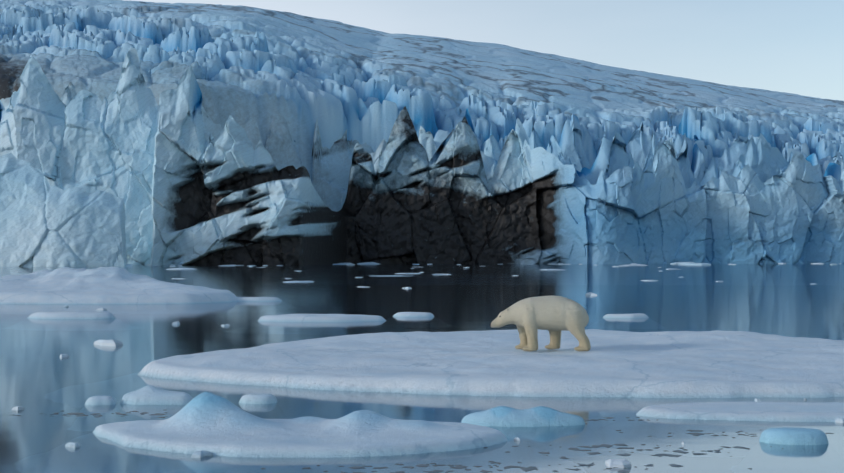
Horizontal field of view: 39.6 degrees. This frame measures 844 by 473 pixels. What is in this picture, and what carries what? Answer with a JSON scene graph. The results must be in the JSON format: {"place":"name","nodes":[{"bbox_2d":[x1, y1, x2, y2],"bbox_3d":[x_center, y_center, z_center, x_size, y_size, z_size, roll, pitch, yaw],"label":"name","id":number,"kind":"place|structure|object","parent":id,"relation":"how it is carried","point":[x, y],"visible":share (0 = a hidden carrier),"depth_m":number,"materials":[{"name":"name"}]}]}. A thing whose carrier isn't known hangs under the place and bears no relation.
{"place":"outdoors","nodes":[
{"label":"outdoors","id":0,"kind":"place"},
{"bbox_2d":[0,264,843,472],"bbox_3d":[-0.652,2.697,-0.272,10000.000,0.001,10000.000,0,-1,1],"label":"water","id":1,"kind":"structure","parent":0,"point":[38,374],"depth_m":34.20,"materials":[{"name":"blue liquid"}]},
{"bbox_2d":[0,153,132,266],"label":"glacier","id":2,"kind":"object","parent":1,"relation":"in","point":[44,222],"visible":0.83,"depth_m":272.83,"materials":[{"name":"blue ice"}]},
{"bbox_2d":[28,311,115,318],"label":"floe","id":3,"kind":"object","parent":1,"relation":"on","point":[72,315],"visible":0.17,"depth_m":49.50,"materials":[{"name":"white ice"}]},
{"bbox_2d":[85,396,116,404],"bbox_3d":[-5.802,3.177,21.245,1.160,0.574,1.000,0,-1,1],"label":"ice chunk","id":4,"kind":"object","parent":1,"relation":"in","point":[101,400],"visible":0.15,"depth_m":21.11,"materials":[{"name":"ice"}]},
{"bbox_2d":[0,266,236,303],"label":"floe","id":5,"kind":"object","parent":1,"relation":"in","point":[99,285],"visible":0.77,"depth_m":67.41,"materials":[{"name":"white ice"}]},
{"bbox_2d":[120,385,192,404],"bbox_3d":[-4.819,3.092,21.422,2.350,0.744,1.650,0,-1,1],"label":"floe","id":6,"kind":"object","parent":1,"relation":"on","point":[150,395],"visible":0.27,"depth_m":21.19,"materials":[{"name":"white ice"}]},
{"bbox_2d":[239,393,277,403],"bbox_3d":[-3.005,3.181,21.474,1.280,0.593,1.080,0,-1,1],"label":"ice chunk","id":7,"kind":"object","parent":1,"relation":"on","point":[263,398],"visible":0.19,"depth_m":21.31,"materials":[{"name":"ice"}]},
{"bbox_2d":[236,297,281,300],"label":"floe","id":8,"kind":"object","parent":1,"relation":"on","point":[257,299],"visible":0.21,"depth_m":68.29,"materials":[{"name":"ice"}]},
{"bbox_2d":[92,392,507,457],"bbox_3d":[-1.889,2.875,17.149,8.500,1.068,5.250,0,-1,1],"label":"floe","id":9,"kind":"object","parent":1,"relation":"in","point":[213,424],"visible":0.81,"depth_m":16.82,"materials":[{"name":"white ice"}]},
{"bbox_2d":[258,314,386,321],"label":"floe","id":10,"kind":"object","parent":1,"relation":"on","point":[316,318],"visible":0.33,"depth_m":47.55,"materials":[{"name":"white ice"}]},
{"bbox_2d":[393,312,433,316],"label":"floe","id":11,"kind":"object","parent":1,"relation":"on","point":[412,314],"visible":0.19,"depth_m":51.18,"materials":[{"name":"ice"}]},
{"bbox_2d":[0,47,843,264],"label":"glacier front","id":12,"kind":"object","parent":1,"relation":"on","point":[176,181],"visible":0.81,"depth_m":343.32,"materials":[{"name":"blue ice"}]},
{"bbox_2d":[370,126,840,188],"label":"ice seracs","id":13,"kind":"object","parent":12,"relation":"on","point":[763,160],"visible":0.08,"depth_m":376.61,"materials":[{"name":"blue ice"}]},
{"bbox_2d":[16,411,833,472],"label":"water ripples","id":14,"kind":"object","parent":1,"relation":"on","point":[530,468],"visible":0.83,"depth_m":15.85,"materials":[{"name":"grey"}]},
{"bbox_2d":[12,262,843,467],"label":"brash","id":15,"kind":"object","parent":1,"relation":"on","point":[618,463],"visible":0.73,"depth_m":35.16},
{"bbox_2d":[137,329,843,397],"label":"floe","id":16,"kind":"object","parent":1,"relation":"in","point":[697,364],"visible":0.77,"depth_m":25.25,"materials":[{"name":"white ice"}]},
{"bbox_2d":[490,295,590,350],"bbox_3d":[2.841,2.089,28.322,2.402,1.329,0.894,0,-1,1],"label":"polar bear","id":17,"kind":"object","parent":16,"relation":"on","point":[554,316],"visible":1,"depth_m":27.97},
{"bbox_2d":[461,406,584,426],"bbox_3d":[1.629,3.067,18.708,3.000,0.723,1.560,0,-1,1],"label":"floe","id":18,"kind":"object","parent":1,"relation":"on","point":[506,416],"visible":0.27,"depth_m":18.55,"materials":[{"name":"blue ice"}]},
{"bbox_2d":[603,313,648,317],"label":"floe","id":19,"kind":"object","parent":1,"relation":"on","point":[638,315],"visible":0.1,"depth_m":50.23,"materials":[{"name":"white ice"}]},
{"bbox_2d":[636,402,843,421],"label":"floe","id":20,"kind":"object","parent":1,"relation":"in","point":[785,411],"visible":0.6,"depth_m":19.55,"materials":[{"name":"white ice"}]},
{"bbox_2d":[759,428,828,444],"bbox_3d":[5.360,3.084,16.922,1.760,0.632,1.360,0,-1,1],"label":"ice chunk","id":21,"kind":"object","parent":1,"relation":"on","point":[795,436],"visible":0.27,"depth_m":16.74,"materials":[{"name":"blue ice"}]},
{"bbox_2d":[0,0,843,179],"bbox_3d":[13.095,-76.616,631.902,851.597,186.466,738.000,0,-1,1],"label":"glacier","id":22,"kind":"object","parent":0,"point":[335,79],"visible":0.48,"depth_m":431.72,"materials":[{"name":"blue ice"}]},
{"bbox_2d":[1,82,843,211],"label":"ice seracs","id":23,"kind":"object","parent":22,"relation":"on","point":[331,167],"visible":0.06,"depth_m":390.83,"materials":[{"name":"blue ice"}]},
{"bbox_2d":[123,0,843,100],"label":"sky","id":24,"kind":"structure","parent":0,"point":[788,46],"materials":[{"name":"blue"}]}
]}

